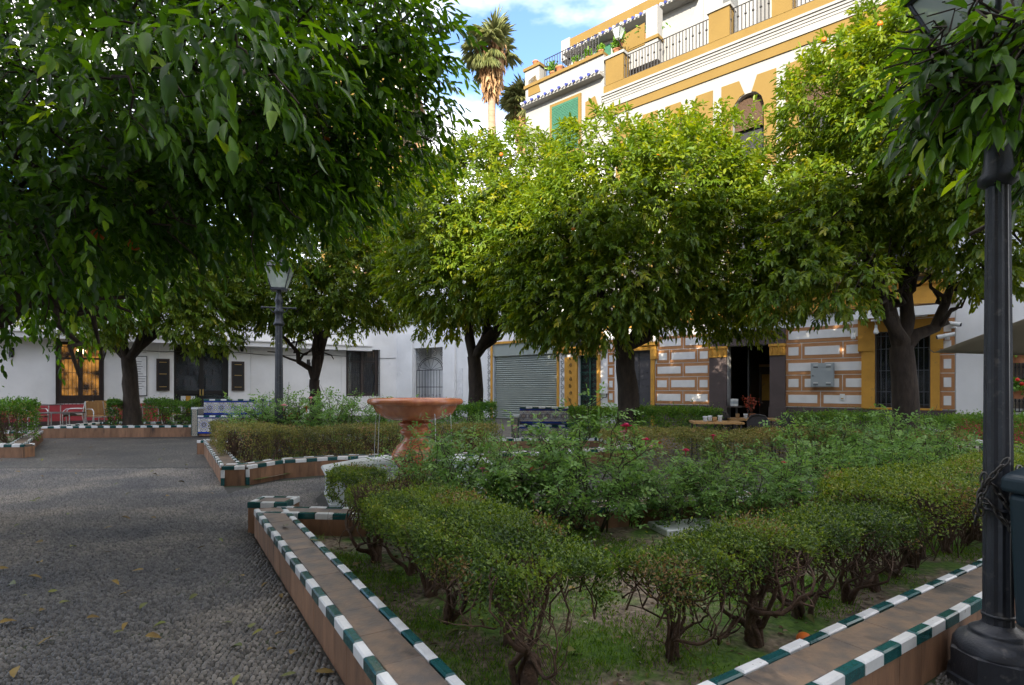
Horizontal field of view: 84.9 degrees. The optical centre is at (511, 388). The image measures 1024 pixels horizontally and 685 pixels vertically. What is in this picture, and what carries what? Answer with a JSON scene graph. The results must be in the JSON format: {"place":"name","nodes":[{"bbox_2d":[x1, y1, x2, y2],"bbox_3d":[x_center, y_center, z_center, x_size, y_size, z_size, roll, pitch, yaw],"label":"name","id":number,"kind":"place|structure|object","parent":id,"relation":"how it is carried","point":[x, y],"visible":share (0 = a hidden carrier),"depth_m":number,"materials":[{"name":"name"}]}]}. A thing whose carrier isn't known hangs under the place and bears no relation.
{"place":"outdoors","nodes":[
{"label":"outdoors","id":0,"kind":"place"},
{"bbox_2d":[0,268,396,425],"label":"white cafe building","id":1,"kind":"structure","parent":0,"point":[368,368],"depth_m":23.35,"materials":[{"name":"paint"}]},
{"bbox_2d":[56,342,102,403],"bbox_3d":[-15.857,-0.558,20.581,1.401,2.243,0.080,0,0,-35],"label":"window frame","id":2,"kind":"structure","parent":1,"relation":"in","point":[59,397],"depth_m":20.52,"materials":[{"name":"brown wood"}]},
{"bbox_2d":[136,356,146,395],"bbox_3d":[-14.227,-0.460,21.436,0.443,1.532,0.033,0,0,-35],"label":"menu sheet","id":3,"kind":"object","parent":1,"relation":"attached to","point":[141,361],"visible":0.62,"depth_m":21.46,"materials":[{"name":"paper"}]},
{"bbox_2d":[156,359,169,390],"bbox_3d":[-13.616,-0.521,21.850,0.443,1.250,0.059,0,0,-35],"label":"menu board","id":4,"kind":"object","parent":1,"relation":"attached to","point":[162,374],"visible":1,"depth_m":21.83,"materials":[{"name":"brown wood"}]},
{"bbox_2d":[231,361,243,390],"bbox_3d":[-11.439,-0.502,23.383,0.487,1.226,0.059,0,0,-35],"label":"menu board","id":5,"kind":"object","parent":1,"relation":"attached to","point":[237,375],"visible":1,"depth_m":23.35,"materials":[{"name":"brown wood"}]},
{"bbox_2d":[348,351,373,393],"bbox_3d":[-7.548,-0.732,27.233,1.679,2.421,0.050,0,0,-35],"label":"window dark","id":6,"kind":"structure","parent":1,"relation":"in","point":[370,366],"depth_m":27.29,"materials":[{"name":"glass"}]},
{"bbox_2d":[346,350,377,395],"bbox_3d":[-7.171,-0.732,26.698,1.639,2.221,0.080,0,0,-35],"label":"window frame","id":7,"kind":"structure","parent":1,"relation":"in","point":[376,351],"depth_m":26.68,"materials":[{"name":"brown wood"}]},
{"bbox_2d":[0,0,646,262],"label":"sky","id":8,"kind":"structure","parent":0,"point":[541,26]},
{"bbox_2d":[397,264,487,417],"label":"gated white house","id":9,"kind":"structure","parent":0,"point":[438,370],"depth_m":26.89,"materials":[{"name":"paint"}]},
{"bbox_2d":[0,415,1021,494],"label":"plaza ground","id":10,"kind":"structure","parent":0,"point":[139,452],"depth_m":11.13,"materials":[{"name":"stone"}]},
{"bbox_2d":[0,430,42,457],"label":"tiled planter","id":11,"kind":"object","parent":10,"relation":"on","point":[23,447],"visible":0.78,"depth_m":10.70,"materials":[{"name":"brown tile"}]},
{"bbox_2d":[0,436,13,442],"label":"soil","id":12,"kind":"structure","parent":11,"relation":"in","point":[11,440],"depth_m":12.86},
{"bbox_2d":[0,386,42,442],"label":"hedge","id":13,"kind":"object","parent":12,"relation":"on","point":[27,403],"visible":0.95,"depth_m":11.93,"materials":[{"name":"green plant"}]},
{"bbox_2d":[34,412,84,428],"bbox_3d":[-14.036,1.025,17.400,1.150,0.550,0.700,0,0,0],"label":"cafe table","id":14,"kind":"object","parent":10,"relation":"on","point":[51,413],"visible":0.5,"depth_m":17.21,"materials":[{"name":"metal"}]},
{"bbox_2d":[62,401,87,424],"bbox_3d":[-13.945,0.858,17.908,0.605,0.888,0.566,0,0,-29],"label":"cafe chair","id":15,"kind":"object","parent":10,"relation":"on","point":[82,415],"visible":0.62,"depth_m":17.77,"materials":[{"name":"metal"}]},
{"bbox_2d":[85,401,113,422],"bbox_3d":[-12.990,0.858,17.610,0.605,0.888,0.567,0,0,29],"label":"cafe chair","id":16,"kind":"object","parent":10,"relation":"on","point":[94,409],"visible":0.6,"depth_m":17.68,"materials":[{"name":"wicker"}]},
{"bbox_2d":[41,421,193,437],"bbox_3d":[-10.543,1.178,15.875,3.779,0.345,2.258,0,0,0],"label":"tiled planter","id":17,"kind":"object","parent":10,"relation":"on","point":[102,430],"visible":0.6,"depth_m":15.01,"materials":[{"name":"brown tile"}]},
{"label":"soil","id":18,"kind":"structure","parent":17,"relation":"in","visible":0},
{"bbox_2d":[99,395,122,424],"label":"hedge","id":19,"kind":"object","parent":18,"relation":"on","point":[113,402],"visible":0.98,"depth_m":15.56,"materials":[{"name":"green plant"}]},
{"bbox_2d":[14,189,273,424],"bbox_3d":[-10.344,-2.608,15.785,7.946,7.695,5.337,0,0,0],"label":"orange tree","id":20,"kind":"object","parent":18,"relation":"on","point":[185,318],"visible":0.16,"depth_m":14.77,"materials":[{"name":"grey plant"}]},
{"bbox_2d":[140,395,201,424],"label":"hedge","id":21,"kind":"object","parent":18,"relation":"on","point":[162,402],"visible":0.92,"depth_m":15.67,"materials":[{"name":"green plant"}]},
{"bbox_2d":[191,399,274,435],"bbox_3d":[-7.570,0.801,15.465,2.240,0.998,0.523,0,0,-4],"label":"tiled bench","id":22,"kind":"object","parent":10,"relation":"on","point":[202,418],"visible":0.45,"depth_m":15.48,"materials":[{"name":"tile"}]},
{"bbox_2d":[0,0,488,385],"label":"orange tree","id":23,"kind":"object","parent":10,"relation":"on","point":[196,149],"visible":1,"depth_m":3.00,"materials":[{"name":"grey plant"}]},
{"bbox_2d":[261,252,296,457],"bbox_3d":[-4.245,-0.631,10.200,0.612,3.924,0.490,0,0,-14],"label":"lamp post","id":24,"kind":"object","parent":10,"relation":"on","point":[279,284],"visible":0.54,"depth_m":10.14,"materials":[{"name":"metal"}]},
{"bbox_2d":[227,182,432,424],"bbox_3d":[-5.660,-2.782,17.155,6.243,8.367,5.564,0,0,-26],"label":"orange tree","id":25,"kind":"object","parent":10,"relation":"on","point":[320,314],"visible":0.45,"depth_m":15.87,"materials":[{"name":"grey plant"}]},
{"bbox_2d":[319,57,425,271],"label":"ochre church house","id":26,"kind":"structure","parent":10,"relation":"on","point":[421,109],"depth_m":41.33,"materials":[{"name":"paint"}]},
{"bbox_2d":[197,437,634,485],"bbox_3d":[-2.046,1.193,9.671,8.495,0.315,4.470,0,0,0],"label":"tiled planter","id":27,"kind":"object","parent":10,"relation":"on","point":[230,469],"visible":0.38,"depth_m":8.31,"materials":[{"name":"brown tile"}]},
{"bbox_2d":[237,448,568,479],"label":"soil","id":28,"kind":"structure","parent":27,"relation":"in","point":[298,451],"depth_m":10.62,"materials":[{"name":"soil"}]},
{"bbox_2d":[219,390,315,446],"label":"rose bush","id":29,"kind":"object","parent":28,"relation":"on","point":[245,415],"visible":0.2,"depth_m":10.35,"materials":[{"name":"green plant"}]},
{"bbox_2d":[231,385,329,448],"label":"rose bush","id":30,"kind":"object","parent":28,"relation":"on","point":[285,416],"visible":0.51,"depth_m":10.15,"materials":[{"name":"green plant"}]},
{"bbox_2d":[283,386,360,454],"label":"rose bush","id":31,"kind":"object","parent":28,"relation":"on","point":[317,413],"visible":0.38,"depth_m":10.60,"materials":[{"name":"green plant"}]},
{"bbox_2d":[305,387,392,453],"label":"rose bush","id":32,"kind":"object","parent":28,"relation":"on","point":[338,417],"visible":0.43,"depth_m":10.26,"materials":[{"name":"green plant"}]},
{"bbox_2d":[208,415,501,462],"bbox_3d":[-3.087,0.819,9.305,5.700,1.036,2.409,0,0,13],"label":"hedge","id":33,"kind":"object","parent":28,"relation":"on","point":[258,448],"visible":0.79,"depth_m":8.96,"materials":[{"name":"green plant"}]},
{"bbox_2d":[341,393,418,453],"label":"rose bush","id":34,"kind":"object","parent":28,"relation":"on","point":[370,414],"visible":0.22,"depth_m":10.37,"materials":[{"name":"green plant"}]},
{"bbox_2d":[448,411,492,448],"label":"rose bush","id":35,"kind":"object","parent":28,"relation":"on","point":[476,417],"visible":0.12,"depth_m":10.14,"materials":[{"name":"green plant"}]},
{"bbox_2d":[403,105,447,227],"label":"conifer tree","id":36,"kind":"object","parent":10,"relation":"on","point":[421,133],"visible":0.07,"depth_m":41.91,"materials":[{"name":"green plant"}]},
{"bbox_2d":[431,397,497,436],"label":"hedge","id":37,"kind":"object","parent":10,"relation":"on","point":[479,406],"visible":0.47,"depth_m":12.20,"materials":[{"name":"green plant"}]},
{"bbox_2d":[459,4,522,158],"bbox_3d":[-1.667,-12.905,40.084,4.863,28.413,4.658,0,0,-39],"label":"palm tree","id":38,"kind":"object","parent":10,"relation":"on","point":[493,62],"visible":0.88,"depth_m":39.49,"materials":[{"name":"green plant"}]},
{"bbox_2d":[368,116,625,425],"bbox_3d":[-0.416,-2.479,13.619,6.252,7.788,5.834,0,0,0],"label":"orange tree","id":39,"kind":"object","parent":10,"relation":"on","point":[440,244],"visible":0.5,"depth_m":12.23,"materials":[{"name":"grey plant"}]},
{"bbox_2d":[498,74,525,176],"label":"palm tree","id":40,"kind":"object","parent":10,"relation":"on","point":[513,97],"visible":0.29,"depth_m":43.09,"materials":[{"name":"green plant"}]},
{"bbox_2d":[512,407,599,437],"bbox_3d":[1.023,0.871,13.197,2.040,0.858,0.520,0,0,3],"label":"tiled bench","id":41,"kind":"object","parent":10,"relation":"on","point":[525,416],"visible":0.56,"depth_m":13.28,"materials":[{"name":"tile"}]},
{"bbox_2d":[488,0,697,418],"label":"terraced townhouse","id":42,"kind":"structure","parent":10,"relation":"on","point":[517,381],"depth_m":22.03,"materials":[{"name":"white paint"}]},
{"bbox_2d":[544,60,556,73],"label":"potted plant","id":43,"kind":"object","parent":42,"relation":"on","point":[551,67],"visible":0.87,"depth_m":22.41,"materials":[{"name":"green plant"}]},
{"bbox_2d":[580,356,596,405],"bbox_3d":[2.970,0.025,21.304,0.887,2.550,0.034,0,0,41],"label":"green iron door","id":44,"kind":"structure","parent":42,"relation":"in","point":[589,360],"depth_m":21.30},
{"bbox_2d":[600,383,607,397],"bbox_3d":[3.391,0.091,20.656,0.320,0.546,0.114,0,0,41],"label":"water meter box","id":45,"kind":"object","parent":42,"relation":"attached to","point":[605,391],"visible":0.76,"depth_m":20.59,"materials":[{"name":"white plastic"}]},
{"bbox_2d":[247,488,1016,684],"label":"tiled planter","id":46,"kind":"object","parent":10,"relation":"on","point":[363,633],"visible":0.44,"depth_m":2.58,"materials":[{"name":"brown tile"}]},
{"bbox_2d":[314,512,981,684],"bbox_3d":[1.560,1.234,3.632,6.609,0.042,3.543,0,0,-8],"label":"grass","id":47,"kind":"structure","parent":46,"relation":"in","point":[605,632],"depth_m":2.89,"materials":[{"name":"plant"}]},
{"bbox_2d":[365,409,480,488],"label":"rose bush","id":48,"kind":"object","parent":47,"relation":"on","point":[460,467],"visible":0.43,"depth_m":5.07,"materials":[{"name":"green plant"}]},
{"bbox_2d":[328,457,621,684],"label":"hedge","id":49,"kind":"object","parent":47,"relation":"on","point":[426,523],"visible":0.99,"depth_m":2.58,"materials":[{"name":"green plant"}]},
{"bbox_2d":[413,414,564,509],"bbox_3d":[-0.238,0.734,4.798,1.333,1.057,1.359,0,0,-2],"label":"rose bush","id":50,"kind":"object","parent":47,"relation":"on","point":[446,472],"visible":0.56,"depth_m":4.56,"materials":[{"name":"green plant"}]},
{"bbox_2d":[464,425,538,509],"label":"rose bush","id":51,"kind":"object","parent":47,"relation":"on","point":[503,444],"visible":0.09,"depth_m":5.07,"materials":[{"name":"green plant"}]},
{"bbox_2d":[464,421,654,535],"bbox_3d":[0.271,0.758,4.540,1.269,1.007,1.294,0,0,-40],"label":"rose bush","id":52,"kind":"object","parent":47,"relation":"on","point":[558,501],"visible":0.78,"depth_m":4.47,"materials":[{"name":"green plant"}]},
{"bbox_2d":[499,381,666,532],"bbox_3d":[0.625,0.599,4.901,1.436,1.328,1.331,0,0,15],"label":"rose bush","id":53,"kind":"object","parent":47,"relation":"on","point":[579,448],"visible":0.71,"depth_m":4.79,"materials":[{"name":"green plant"}]},
{"bbox_2d":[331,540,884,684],"bbox_3d":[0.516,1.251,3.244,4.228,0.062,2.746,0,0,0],"label":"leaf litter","id":54,"kind":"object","parent":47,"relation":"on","point":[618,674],"visible":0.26,"depth_m":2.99,"materials":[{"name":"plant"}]},
{"bbox_2d":[599,423,691,527],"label":"rose bush","id":55,"kind":"object","parent":47,"relation":"on","point":[629,488],"visible":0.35,"depth_m":5.11,"materials":[{"name":"green plant"}]},
{"bbox_2d":[612,445,742,527],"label":"rose bush","id":56,"kind":"object","parent":47,"relation":"on","point":[676,490],"visible":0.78,"depth_m":4.92,"materials":[{"name":"green plant"}]},
{"bbox_2d":[648,518,719,536],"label":"stone slab","id":57,"kind":"structure","parent":47,"relation":"on","point":[672,527],"depth_m":4.87,"materials":[{"name":"white stone"}]},
{"bbox_2d":[658,431,763,522],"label":"rose bush","id":58,"kind":"object","parent":47,"relation":"on","point":[713,472],"visible":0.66,"depth_m":5.09,"materials":[{"name":"green plant"}]},
{"bbox_2d":[695,512,753,522],"bbox_3d":[1.980,1.214,5.220,0.420,0.072,0.320,0,0,-17],"label":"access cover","id":59,"kind":"object","parent":47,"relation":"on","point":[713,519],"visible":0.11,"depth_m":5.14,"materials":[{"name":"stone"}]},
{"bbox_2d":[685,434,822,518],"bbox_3d":[2.251,0.836,5.052,1.015,0.848,1.035,0,0,-44],"label":"rose bush","id":60,"kind":"object","parent":47,"relation":"on","point":[795,482],"visible":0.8,"depth_m":4.91,"materials":[{"name":"green plant"}]},
{"bbox_2d":[605,479,933,676],"bbox_3d":[1.537,0.897,3.011,2.551,0.806,0.696,0,0,-36],"label":"hedge","id":61,"kind":"object","parent":47,"relation":"on","point":[871,528],"visible":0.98,"depth_m":2.70,"materials":[{"name":"green plant"}]},
{"bbox_2d":[739,412,854,515],"bbox_3d":[2.722,0.741,5.313,0.904,1.038,1.116,0,0,-27],"label":"rose bush","id":62,"kind":"object","parent":47,"relation":"on","point":[781,440],"visible":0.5,"depth_m":5.22,"materials":[{"name":"green plant"}]},
{"bbox_2d":[796,632,809,639],"bbox_3d":[1.414,1.215,2.709,0.070,0.066,0.072,0,0,40],"label":"fallen orange","id":63,"kind":"object","parent":47,"relation":"on","point":[801,635],"visible":0.4,"depth_m":2.70,"materials":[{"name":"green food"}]},
{"bbox_2d":[776,414,887,506],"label":"rose bush","id":64,"kind":"object","parent":47,"relation":"on","point":[840,446],"visible":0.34,"depth_m":5.66,"materials":[{"name":"green plant"}]},
{"bbox_2d":[810,435,951,501],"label":"rose bush","id":65,"kind":"object","parent":47,"relation":"on","point":[871,460],"visible":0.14,"depth_m":5.39,"materials":[{"name":"green plant"}]},
{"bbox_2d":[847,403,957,467],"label":"rose bush","id":66,"kind":"object","parent":47,"relation":"on","point":[887,430],"visible":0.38,"depth_m":5.90,"materials":[{"name":"green plant"}]},
{"bbox_2d":[813,441,1023,578],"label":"hedge","id":67,"kind":"object","parent":47,"relation":"on","point":[947,502],"visible":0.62,"depth_m":3.80,"materials":[{"name":"green plant"}]},
{"bbox_2d":[891,420,982,506],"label":"rose bush","id":68,"kind":"object","parent":47,"relation":"on","point":[959,444],"visible":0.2,"depth_m":5.60,"materials":[{"name":"green plant"}]},
{"bbox_2d":[464,94,821,451],"bbox_3d":[2.646,-2.311,11.507,7.157,7.442,5.354,0,0,-18],"label":"orange tree","id":69,"kind":"object","parent":10,"relation":"on","point":[690,245],"visible":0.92,"depth_m":10.05,"materials":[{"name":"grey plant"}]},
{"bbox_2d":[566,399,726,449],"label":"hedge","id":70,"kind":"object","parent":10,"relation":"on","point":[670,411],"visible":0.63,"depth_m":11.72,"materials":[{"name":"green plant"}]},
{"bbox_2d":[695,435,736,463],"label":"rose bush","id":71,"kind":"object","parent":10,"relation":"on","point":[710,450],"visible":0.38,"depth_m":9.24,"materials":[{"name":"green plant"}]},
{"bbox_2d":[689,420,744,460],"bbox_3d":[3.747,0.955,10.300,0.860,0.690,0.612,0,0,9],"label":"cafe table","id":72,"kind":"object","parent":10,"relation":"on","point":[696,422],"visible":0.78,"depth_m":10.23,"materials":[{"name":"brown wood"}]},
{"bbox_2d":[713,411,742,450],"bbox_3d":[4.323,0.884,11.237,0.425,0.834,0.498,0,0,-11],"label":"metal chair","id":73,"kind":"object","parent":10,"relation":"on","point":[726,415],"visible":0.41,"depth_m":11.44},
{"bbox_2d":[727,417,779,450],"bbox_3d":[4.864,0.955,11.300,0.950,0.690,0.612,0,0,9],"label":"cafe table","id":74,"kind":"object","parent":10,"relation":"on","point":[742,419],"visible":0.39,"depth_m":11.24,"materials":[{"name":"brown wood"}]},
{"bbox_2d":[742,394,759,416],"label":"potted plant","id":75,"kind":"object","parent":74,"relation":"on","point":[749,406],"visible":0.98,"depth_m":11.25,"materials":[{"name":"red plant"}]},
{"bbox_2d":[734,430,777,463],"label":"rose bush","id":76,"kind":"object","parent":10,"relation":"on","point":[744,450],"visible":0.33,"depth_m":9.25,"materials":[{"name":"green plant"}]},
{"bbox_2d":[747,414,772,459],"bbox_3d":[4.586,0.884,10.367,0.425,0.834,0.498,0,0,31],"label":"metal chair","id":77,"kind":"object","parent":10,"relation":"on","point":[753,420],"visible":0.43,"depth_m":10.19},
{"bbox_2d":[760,413,794,454],"bbox_3d":[5.044,0.884,10.610,0.499,0.834,0.425,0,0,-16],"label":"metal chair","id":78,"kind":"object","parent":10,"relation":"on","point":[787,418],"visible":0.3,"depth_m":10.67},
{"bbox_2d":[601,0,955,433],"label":"building","id":79,"kind":"structure","parent":10,"relation":"on","point":[740,52],"depth_m":17.43,"materials":[{"name":"beige paint"}]},
{"bbox_2d":[610,37,622,52],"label":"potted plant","id":80,"kind":"object","parent":79,"relation":"on","point":[615,45],"visible":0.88,"depth_m":20.43,"materials":[{"name":"green plant"}]},
{"bbox_2d":[611,22,624,47],"bbox_3d":[3.862,-12.687,20.107,0.363,0.803,0.537,0,0,41],"label":"wall lantern","id":81,"kind":"object","parent":79,"relation":"attached to","point":[618,30],"depth_m":19.98,"materials":[{"name":"glass"}]},
{"bbox_2d":[634,351,650,424],"bbox_3d":[4.533,-0.010,19.948,1.133,2.620,0.081,0,0,41],"label":"studded door","id":82,"kind":"structure","parent":79,"relation":"in","point":[642,358],"depth_m":19.82,"materials":[{"name":"paint"}]},
{"bbox_2d":[735,95,763,167],"bbox_3d":[7.443,-7.961,17.468,0.940,2.322,0.161,0,0,41],"label":"window","id":83,"kind":"structure","parent":79,"relation":"in","point":[748,100],"depth_m":17.45,"materials":[{"name":"black paint"}]},
{"bbox_2d":[748,350,758,417],"bbox_3d":[7.761,0.025,18.008,0.050,2.450,0.950,0,0,41],"label":"door leaf","id":84,"kind":"structure","parent":79,"relation":"in","point":[753,356],"depth_m":17.94,"materials":[{"name":"black paint"}]},
{"bbox_2d":[802,73,834,145],"bbox_3d":[8.886,-7.961,16.208,0.940,2.322,0.161,0,0,41],"label":"window","id":85,"kind":"structure","parent":79,"relation":"in","point":[811,97],"depth_m":16.22,"materials":[{"name":"black paint"}]},
{"bbox_2d":[811,363,833,386],"bbox_3d":[8.800,-0.372,15.882,0.584,0.684,0.112,0,0,41],"label":"meter cabinet","id":86,"kind":"object","parent":79,"relation":"attached to","point":[822,374],"visible":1,"depth_m":15.84,"materials":[{"name":"grey metal"}]},
{"bbox_2d":[852,305,938,321],"bbox_3d":[9.975,-1.888,14.475,2.020,0.327,0.566,0,0,41],"label":"window canopy","id":87,"kind":"object","parent":79,"relation":"attached to","point":[924,311],"visible":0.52,"depth_m":13.97,"materials":[{"name":"white paint"}]},
{"bbox_2d":[876,333,929,407],"bbox_3d":[10.405,-0.491,14.891,1.203,2.021,0.060,0,0,41],"label":"window frame","id":88,"kind":"structure","parent":79,"relation":"in","point":[877,338],"depth_m":15.25,"materials":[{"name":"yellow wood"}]},
{"bbox_2d":[879,334,928,404],"bbox_3d":[11.429,-0.250,16.062,2.003,3.100,0.050,0,0,41],"label":"window dark","id":89,"kind":"structure","parent":79,"relation":"in","point":[923,352],"depth_m":15.95,"materials":[{"name":"glass"}]},
{"bbox_2d":[936,332,954,339],"bbox_3d":[10.803,-1.298,13.980,0.384,0.173,0.364,0,0,30],"label":"security camera","id":90,"kind":"object","parent":79,"relation":"attached to","point":[946,336],"visible":1,"depth_m":13.85,"materials":[{"name":"white plastic"}]},
{"bbox_2d":[929,319,1023,354],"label":"shade sail","id":91,"kind":"object","parent":79,"relation":"attached to","point":[974,345],"visible":0.64,"depth_m":8.61,"materials":[{"name":"beige fabric"}]},
{"bbox_2d":[597,414,976,473],"bbox_3d":[4.120,0.898,8.884,5.558,0.952,1.540,0,0,7],"label":"hedge","id":92,"kind":"object","parent":10,"relation":"on","point":[686,432],"visible":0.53,"depth_m":8.61,"materials":[{"name":"green plant"}]},
{"bbox_2d":[774,406,887,468],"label":"rose bush","id":93,"kind":"object","parent":10,"relation":"on","point":[814,432],"visible":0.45,"depth_m":8.21,"materials":[{"name":"green plant"}]},
{"bbox_2d":[810,409,921,466],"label":"rose bush","id":94,"kind":"object","parent":10,"relation":"on","point":[874,425],"visible":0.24,"depth_m":7.98,"materials":[{"name":"green plant"}]},
{"bbox_2d":[725,0,1023,458],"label":"orange tree","id":95,"kind":"object","parent":10,"relation":"on","point":[854,211],"visible":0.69,"depth_m":9.13,"materials":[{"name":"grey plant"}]},
{"bbox_2d":[785,404,1023,455],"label":"hedge","id":96,"kind":"object","parent":10,"relation":"on","point":[977,418],"visible":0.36,"depth_m":10.23,"materials":[{"name":"green plant"}]},
{"bbox_2d":[861,406,982,464],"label":"rose bush","id":97,"kind":"object","parent":10,"relation":"on","point":[917,431],"visible":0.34,"depth_m":7.69,"materials":[{"name":"green plant"}]},
{"bbox_2d":[850,0,1023,239],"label":"orange tree","id":98,"kind":"object","parent":10,"relation":"on","point":[950,114],"visible":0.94,"depth_m":2.17,"materials":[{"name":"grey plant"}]},
{"bbox_2d":[921,426,982,463],"bbox_3d":[7.194,0.991,9.387,0.512,0.618,1.840,0,0,21],"label":"tiled bench","id":99,"kind":"object","parent":10,"relation":"on","point":[978,447],"visible":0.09,"depth_m":8.50,"materials":[{"name":"tile"}]},
{"bbox_2d":[956,204,1023,443],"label":"white wall house","id":100,"kind":"structure","parent":10,"relation":"on","point":[969,382],"depth_m":13.79,"materials":[{"name":"paint"}]},
{"bbox_2d":[1013,363,1022,408],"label":"window back","id":101,"kind":"structure","parent":100,"relation":"in","point":[1021,364],"depth_m":13.86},
{"bbox_2d":[1013,377,1023,398],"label":"geranium pot","id":102,"kind":"object","parent":100,"relation":"attached to","point":[1018,391],"visible":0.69,"depth_m":13.01,"materials":[{"name":"ceramic"}]},
{"bbox_2d":[1013,355,1023,363],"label":"geranium pot","id":103,"kind":"object","parent":100,"relation":"attached to","point":[1017,359],"visible":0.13,"depth_m":13.00,"materials":[{"name":"ceramic"}]},
{"bbox_2d":[0,467,1023,684],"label":"pavement","id":104,"kind":"structure","parent":0,"point":[198,639],"depth_m":3.71,"materials":[{"name":"gravel"}]},
{"bbox_2d":[323,453,388,506],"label":"hedge","id":105,"kind":"object","parent":104,"relation":"on","point":[339,473],"visible":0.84,"depth_m":5.30,"materials":[{"name":"green plant"}]},
{"bbox_2d":[321,398,494,506],"bbox_3d":[-1.190,0.723,6.900,2.153,1.195,2.153,0,0,-22],"label":"fountain","id":106,"kind":"object","parent":104,"relation":"on","point":[406,411],"visible":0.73,"depth_m":6.63,"materials":[{"name":"orange stone"}]},
{"bbox_2d":[903,0,1023,684],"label":"lamp post","id":107,"kind":"object","parent":104,"relation":"on","point":[987,648],"visible":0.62,"depth_m":2.42,"materials":[{"name":"metal"}]},
{"bbox_2d":[972,457,1021,532],"bbox_3d":[2.100,0.456,2.408,0.185,0.330,0.104,0,0,21],"label":"steel chain","id":108,"kind":"object","parent":107,"relation":"hanging from","point":[981,492],"visible":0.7,"depth_m":2.41,"materials":[{"name":"metal"}]},
{"bbox_2d":[1001,467,1023,627],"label":"litter bin","id":109,"kind":"object","parent":107,"relation":"attached to","point":[1012,481],"visible":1,"depth_m":2.32,"materials":[{"name":"plastic"}]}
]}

